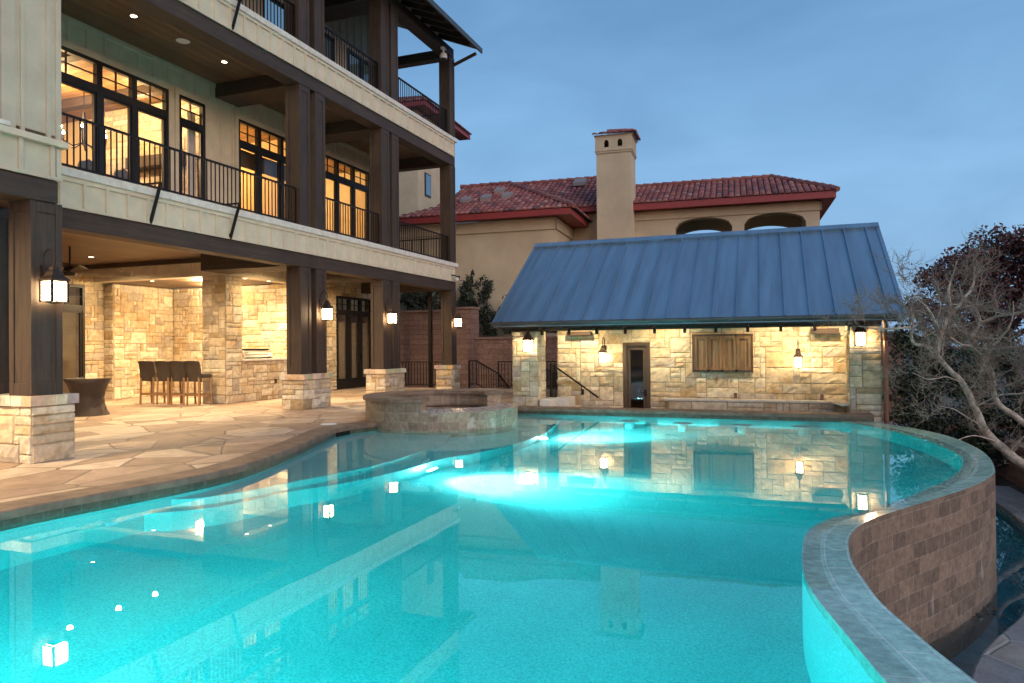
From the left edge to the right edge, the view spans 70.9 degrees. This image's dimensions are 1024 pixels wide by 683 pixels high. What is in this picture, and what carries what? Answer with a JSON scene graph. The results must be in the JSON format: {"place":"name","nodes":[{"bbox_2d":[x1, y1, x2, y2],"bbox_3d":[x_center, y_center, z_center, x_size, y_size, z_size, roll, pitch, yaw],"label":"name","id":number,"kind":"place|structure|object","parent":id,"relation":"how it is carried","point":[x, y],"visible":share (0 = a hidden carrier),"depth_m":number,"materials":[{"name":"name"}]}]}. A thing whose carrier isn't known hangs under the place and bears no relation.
{"place":"outdoors","nodes":[
{"label":"outdoors","id":0,"kind":"place"},
{"bbox_2d":[0,0,482,463],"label":"house","id":1,"kind":"structure","parent":0,"point":[280,159],"depth_m":17.27,"materials":[{"name":"beige paint"}]},
{"bbox_2d":[37,249,70,303],"bbox_3d":[-5.813,-0.824,9.088,0.329,0.695,0.262,-1,0,21],"label":"wall lantern","id":2,"kind":"object","parent":1,"relation":"attached to","point":[53,284],"depth_m":9.02,"materials":[{"name":"glass"}]},
{"bbox_2d":[62,284,84,377],"bbox_3d":[-12.556,0.013,18.516,0.112,3.170,3.350,-1,0,21],"label":"window","id":3,"kind":"structure","parent":1,"relation":"in","point":[80,309],"depth_m":19.98,"materials":[{"name":"brown metal"}]},
{"bbox_2d":[77,159,91,172],"bbox_3d":[-9.033,-3.217,15.085,0.480,1.174,0.480,-1,0,21],"label":"dining chair","id":4,"kind":"object","parent":1,"relation":"on","point":[83,164],"visible":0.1,"depth_m":14.91,"materials":[{"name":"grey wood"}]},
{"bbox_2d":[62,92,106,150],"bbox_3d":[-9.975,-5.242,16.754,1.011,1.492,1.031,-1,0,21],"label":"chandelier","id":5,"kind":"object","parent":1,"relation":"hanging from","point":[83,131],"visible":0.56,"depth_m":16.73,"materials":[{"name":"metal"}]},
{"bbox_2d":[62,246,130,277],"bbox_3d":[-10.081,-1.829,16.398,2.426,0.680,2.420,-1,0,21],"label":"ceiling fan","id":6,"kind":"object","parent":1,"relation":"hanging from","point":[74,272],"visible":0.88,"depth_m":16.34,"materials":[{"name":"metal"}]},
{"bbox_2d":[61,45,168,191],"bbox_3d":[-8.481,-4.178,14.436,0.112,3.040,3.870,-1,0,21],"label":"window","id":7,"kind":"structure","parent":1,"relation":"in","point":[96,89],"depth_m":15.13,"materials":[{"name":"brown metal"}]},
{"bbox_2d":[113,169,126,181],"bbox_3d":[-8.732,-3.214,15.880,0.480,1.174,0.480,-1,0,21],"label":"dining chair","id":8,"kind":"object","parent":1,"relation":"on","point":[120,173],"visible":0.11,"depth_m":15.72,"materials":[{"name":"grey wood"}]},
{"bbox_2d":[129,14,138,17],"bbox_3d":[-7.358,-6.326,13.983,0.180,0.006,0.180,-1,0,21],"label":"downlight","id":9,"kind":"object","parent":1,"relation":"attached to","point":[132,15],"visible":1,"depth_m":13.99,"materials":[{"name":"white metal"}]},
{"bbox_2d":[176,38,189,43],"bbox_3d":[-6.928,-6.320,15.135,0.280,0.008,0.280,-1,0,21],"label":"ceiling speaker","id":10,"kind":"object","parent":1,"relation":"attached to","point":[182,41],"visible":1,"depth_m":15.13,"materials":[{"name":"white plastic"}]},
{"bbox_2d":[179,94,205,200],"bbox_3d":[-7.550,-4.168,16.896,0.112,3.040,0.810,-1,0,21],"label":"window","id":11,"kind":"structure","parent":1,"relation":"in","point":[199,128],"depth_m":17.10,"materials":[{"name":"brown metal"}]},
{"bbox_2d":[242,349,272,358],"bbox_3d":[-7.190,0.336,19.810,0.625,0.266,1.130,-1,0,21],"label":"grill","id":12,"kind":"object","parent":1,"relation":"on","point":[255,353],"visible":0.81,"depth_m":19.63,"materials":[{"name":"metal"}]},
{"bbox_2d":[239,119,285,220],"bbox_3d":[-6.551,-4.157,19.538,0.112,3.040,2.620,-1,0,21],"label":"window","id":13,"kind":"structure","parent":1,"relation":"in","point":[258,152],"depth_m":19.09,"materials":[{"name":"brown metal"}]},
{"bbox_2d":[271,0,333,61],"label":"window","id":14,"kind":"structure","parent":1,"relation":"in","point":[271,0],"depth_m":22.11,"materials":[{"name":"brown metal"}]},
{"bbox_2d":[319,291,333,320],"bbox_3d":[-4.467,-0.850,17.197,0.335,0.704,0.230,-1,0,21],"label":"wall lantern","id":15,"kind":"object","parent":1,"relation":"attached to","point":[326,310],"depth_m":17.12,"materials":[{"name":"glass"}]},
{"bbox_2d":[325,155,368,241],"bbox_3d":[-5.314,-4.144,22.807,0.112,3.040,2.770,-1,0,21],"label":"window","id":16,"kind":"structure","parent":1,"relation":"in","point":[335,177],"depth_m":23.13,"materials":[{"name":"brown metal"}]},
{"bbox_2d":[336,296,370,388],"bbox_3d":[-5.533,0.037,25.337,0.180,3.160,2.240,-1,0,21],"label":"door","id":17,"kind":"structure","parent":1,"relation":"in","point":[349,382],"depth_m":25.12,"materials":[{"name":"brown wood"}]},
{"bbox_2d":[347,48,367,79],"bbox_3d":[-4.990,-8.130,23.786,0.112,2.500,1.700,-1,0,21],"label":"window","id":18,"kind":"structure","parent":1,"relation":"in","point":[359,67],"depth_m":23.72,"materials":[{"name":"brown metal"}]},
{"bbox_2d":[385,299,397,323],"bbox_3d":[-3.387,-0.839,20.049,0.335,0.704,0.230,-1,0,21],"label":"wall lantern","id":19,"kind":"object","parent":1,"relation":"attached to","point":[391,314],"depth_m":19.98,"materials":[{"name":"glass"}]},
{"bbox_2d":[400,361,440,385],"bbox_3d":[-3.470,1.134,25.204,2.490,0.868,0.050,-1,0,21],"label":"metal railing","id":20,"kind":"object","parent":1,"relation":"attached to","point":[429,384],"visible":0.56,"depth_m":25.09,"materials":[{"name":"metal"}]},
{"bbox_2d":[440,46,446,61],"bbox_3d":[-2.244,-9.396,23.554,0.250,0.460,0.250,-1,0,21],"label":"security camera","id":21,"kind":"object","parent":1,"relation":"attached to","point":[443,56],"visible":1,"depth_m":23.48,"materials":[{"name":"white plastic"}]},
{"bbox_2d":[452,307,462,326],"bbox_3d":[-1.848,-0.823,24.086,0.318,0.686,0.237,-1,0,21],"label":"wall lantern","id":22,"kind":"object","parent":1,"relation":"attached to","point":[457,319],"depth_m":24.01,"materials":[{"name":"glass"}]},
{"bbox_2d":[0,387,557,502],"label":"patio","id":23,"kind":"structure","parent":0,"point":[127,439],"depth_m":11.62,"materials":[{"name":"beige stone"}]},
{"bbox_2d":[63,377,111,416],"bbox_3d":[-9.217,1.195,15.591,0.939,0.805,0.889,-1,0,21],"label":"wicker armchair","id":24,"kind":"object","parent":23,"relation":"on","point":[91,392],"visible":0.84,"depth_m":15.33,"materials":[{"name":"brown wicker"}]},
{"bbox_2d":[138,361,165,403],"bbox_3d":[-9.390,1.062,18.718,0.463,1.121,0.546,-1,0,14],"label":"bar stool","id":25,"kind":"object","parent":23,"relation":"on","point":[147,369],"visible":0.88,"depth_m":18.54,"materials":[{"name":"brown wood"}]},
{"bbox_2d":[154,361,181,404],"bbox_3d":[-8.871,1.056,18.522,0.463,1.121,0.546,-1,0,24],"label":"bar stool","id":26,"kind":"object","parent":23,"relation":"on","point":[163,372],"visible":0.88,"depth_m":18.33,"materials":[{"name":"wicker"}]},
{"bbox_2d":[168,361,196,404],"bbox_3d":[-8.420,1.051,18.351,0.463,1.121,0.546,-1,0,18],"label":"bar stool","id":27,"kind":"object","parent":23,"relation":"on","point":[178,370],"visible":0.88,"depth_m":18.16,"materials":[{"name":"wicker"}]},
{"bbox_2d":[184,361,212,405],"bbox_3d":[-7.936,1.045,18.168,0.463,1.121,0.546,-1,0,24],"label":"bar stool","id":28,"kind":"object","parent":23,"relation":"on","point":[193,371],"visible":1,"depth_m":18.00,"materials":[{"name":"wicker"}]},
{"bbox_2d":[320,423,335,424],"bbox_3d":[-3.376,1.518,13.246,0.300,0.012,0.300,-1,0,21],"label":"skimmer lid","id":29,"kind":"object","parent":23,"relation":"on","point":[328,424],"visible":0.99,"depth_m":13.19,"materials":[{"name":"white plastic"}]},
{"bbox_2d":[363,389,517,431],"bbox_3d":[-1.413,2.036,14.479,3.097,1.968,3.130,-1,0,21],"label":"spa","id":30,"kind":"object","parent":23,"relation":"on","point":[404,411],"visible":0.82,"depth_m":13.28,"materials":[{"name":"stone"}]},
{"bbox_2d":[426,400,497,408],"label":"water","id":31,"kind":"structure","parent":30,"relation":"in","point":[439,404],"depth_m":14.42,"materials":[{"name":"liquid"}]},
{"bbox_2d":[498,361,557,386],"bbox_3d":[1.113,1.076,23.471,3.390,0.878,0.050,-1,0,21],"label":"metal railing","id":32,"kind":"object","parent":23,"relation":"on","point":[511,385],"visible":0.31,"depth_m":23.90,"materials":[{"name":"metal"}]},
{"bbox_2d":[490,222,906,423],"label":"pool house","id":33,"kind":"structure","parent":23,"relation":"on","point":[713,321],"depth_m":16.40,"materials":[{"name":"stone"}]},
{"bbox_2d":[522,329,533,352],"bbox_3d":[0.373,-0.016,16.816,0.224,0.555,0.224,-1,0,21],"label":"wall lantern","id":34,"kind":"object","parent":33,"relation":"attached to","point":[527,340],"depth_m":16.75,"materials":[{"name":"glass"}]},
{"bbox_2d":[550,363,557,396],"bbox_3d":[1.101,0.985,17.916,0.050,0.878,0.940,-1,0,21],"label":"metal railing","id":35,"kind":"object","parent":33,"relation":"attached to","point":[552,379],"visible":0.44,"depth_m":17.61,"materials":[{"name":"metal"}]},
{"bbox_2d":[598,337,606,362],"bbox_3d":[2.180,0.203,17.189,0.198,0.631,0.297,-1,0,21],"label":"wall lantern","id":36,"kind":"object","parent":33,"relation":"attached to","point":[602,354],"depth_m":17.09,"materials":[{"name":"glass"}]},
{"bbox_2d":[623,343,650,407],"bbox_3d":[2.972,1.124,17.085,0.641,2.193,0.130,-1,0,21],"label":"door","id":37,"kind":"structure","parent":33,"relation":"in","point":[636,356],"depth_m":17.10,"materials":[{"name":"brown wood"}]},
{"bbox_2d":[793,340,802,368],"bbox_3d":[6.231,0.271,15.656,0.198,0.631,0.297,-1,0,21],"label":"wall lantern","id":38,"kind":"object","parent":33,"relation":"attached to","point":[798,360],"depth_m":15.55,"materials":[{"name":"glass"}]},
{"bbox_2d":[853,322,866,346],"bbox_3d":[6.938,-0.168,14.333,0.230,0.555,0.230,-1,0,21],"label":"wall lantern","id":39,"kind":"object","parent":33,"relation":"attached to","point":[859,336],"depth_m":14.26,"materials":[{"name":"glass"}]},
{"bbox_2d":[265,0,1023,345],"label":"sky","id":40,"kind":"structure","parent":0,"point":[914,109],"materials":[{"name":"blue"}]},
{"bbox_2d":[904,346,1023,423],"bbox_3d":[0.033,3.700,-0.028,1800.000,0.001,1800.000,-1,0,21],"label":"ground","id":41,"kind":"structure","parent":0,"point":[957,403],"depth_m":51.79,"materials":[{"name":"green plant"}]},
{"bbox_2d":[0,405,996,682],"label":"swimming pool","id":42,"kind":"structure","parent":41,"relation":"on","point":[910,581],"depth_m":7.02,"materials":[{"name":"stone"}]},
{"bbox_2d":[0,413,973,682],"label":"water","id":43,"kind":"structure","parent":42,"relation":"in","point":[532,547],"depth_m":5.09,"materials":[{"name":"teal liquid"}]},
{"bbox_2d":[971,486,1023,682],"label":"overflow trough","id":44,"kind":"object","parent":41,"relation":"on","point":[1001,659],"visible":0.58,"depth_m":6.54,"materials":[{"name":"grey stone"}]},
{"bbox_2d":[929,507,1023,676],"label":"water","id":45,"kind":"structure","parent":0,"point":[964,646],"depth_m":7.74,"materials":[{"name":"liquid"}]},
{"bbox_2d":[935,424,1023,493],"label":"garden soil","id":46,"kind":"structure","parent":0,"point":[1000,480],"depth_m":14.70,"materials":[{"name":"brown soil"}]},
{"bbox_2d":[808,231,1023,469],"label":"bare tree","id":47,"kind":"object","parent":46,"relation":"on","point":[1006,451],"visible":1,"depth_m":12.53,"materials":[{"name":"grey plant"}]},
{"bbox_2d":[881,320,965,434],"bbox_3d":[9.259,1.311,16.266,2.002,3.704,2.179,-1,0,21],"label":"evergreen tree","id":48,"kind":"object","parent":46,"relation":"on","point":[929,423],"visible":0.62,"depth_m":16.05,"materials":[{"name":"green plant"}]},
{"bbox_2d":[903,223,1023,434],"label":"red leaf tree","id":49,"kind":"object","parent":46,"relation":"on","point":[1014,242],"visible":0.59,"depth_m":17.12,"materials":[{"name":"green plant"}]},
{"bbox_2d":[932,326,1023,468],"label":"evergreen tree","id":50,"kind":"object","parent":46,"relation":"on","point":[983,443],"visible":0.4,"depth_m":15.37,"materials":[{"name":"green plant"}]},
{"bbox_2d":[938,417,1023,488],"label":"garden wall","id":51,"kind":"structure","parent":46,"relation":"on","point":[1012,473],"depth_m":14.80,"materials":[{"name":"stone"}]},
{"bbox_2d":[994,349,1023,441],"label":"evergreen tree","id":52,"kind":"object","parent":46,"relation":"on","point":[1011,420],"visible":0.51,"depth_m":15.11,"materials":[{"name":"green plant"}]},
{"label":"upper terrace","id":53,"kind":"structure","parent":0,"visible":0},
{"bbox_2d":[400,292,434,309],"bbox_3d":[-3.884,-1.056,29.123,1.856,2.719,1.168,-1,0,21],"label":"leafy shrub","id":54,"kind":"object","parent":53,"relation":"on","point":[413,300],"visible":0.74,"depth_m":28.99,"materials":[{"name":"green plant"}]},
{"bbox_2d":[432,291,440,309],"bbox_3d":[-2.788,-0.977,28.762,0.900,2.538,0.860,-1,0,21],"label":"leafy shrub","id":55,"kind":"object","parent":53,"relation":"on","point":[436,301],"visible":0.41,"depth_m":28.61,"materials":[{"name":"green plant"}]},
{"bbox_2d":[456,269,480,306],"bbox_3d":[-1.843,-1.303,28.453,1.323,3.171,1.006,-1,0,21],"label":"leafy shrub","id":56,"kind":"object","parent":53,"relation":"on","point":[466,291],"visible":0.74,"depth_m":28.30,"materials":[{"name":"green plant"}]},
{"bbox_2d":[475,275,497,336],"bbox_3d":[-0.972,-1.161,28.091,1.086,2.875,0.818,-1,0,21],"label":"leafy shrub","id":57,"kind":"object","parent":53,"relation":"on","point":[488,329],"visible":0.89,"depth_m":27.97,"materials":[{"name":"green plant"}]},
{"bbox_2d":[490,295,511,334],"bbox_3d":[0.248,-0.804,27.595,2.288,2.127,1.119,-1,0,21],"label":"leafy shrub","id":58,"kind":"object","parent":53,"relation":"on","point":[508,330],"visible":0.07,"depth_m":27.52,"materials":[{"name":"green plant"}]},
{"bbox_2d":[345,95,839,336],"bbox_3d":[-0.001,-6.248,33.083,27.404,13.386,11.269,-1,0,21],"label":"neighbour villa","id":59,"kind":"object","parent":53,"relation":"on","point":[504,229],"visible":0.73,"depth_m":29.19,"materials":[{"name":"beige paint"}]},
{"bbox_2d":[425,172,430,197],"bbox_3d":[-4.184,-7.773,35.787,0.089,1.150,0.701,-1,0,21],"label":"window","id":60,"kind":"structure","parent":59,"relation":"in","point":[427,177],"depth_m":35.71,"materials":[{"name":"blue glass"}]},
{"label":"lower yard","id":61,"kind":"structure","parent":0,"visible":0},
{"bbox_2d":[345,307,902,421],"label":"retaining wall","id":62,"kind":"structure","parent":61,"relation":"on","point":[490,352],"depth_m":27.06,"materials":[{"name":"beige stone"}]},
{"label":"yard steps","id":63,"kind":"object","parent":61,"relation":"on","visible":0},
{"bbox_2d":[468,360,509,387],"bbox_3d":[-0.712,1.670,25.357,1.854,2.050,0.280,0,-1,-39],"label":"stair railing","id":64,"kind":"object","parent":63,"relation":"on","point":[503,380],"visible":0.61,"depth_m":24.95,"materials":[{"name":"metal"}]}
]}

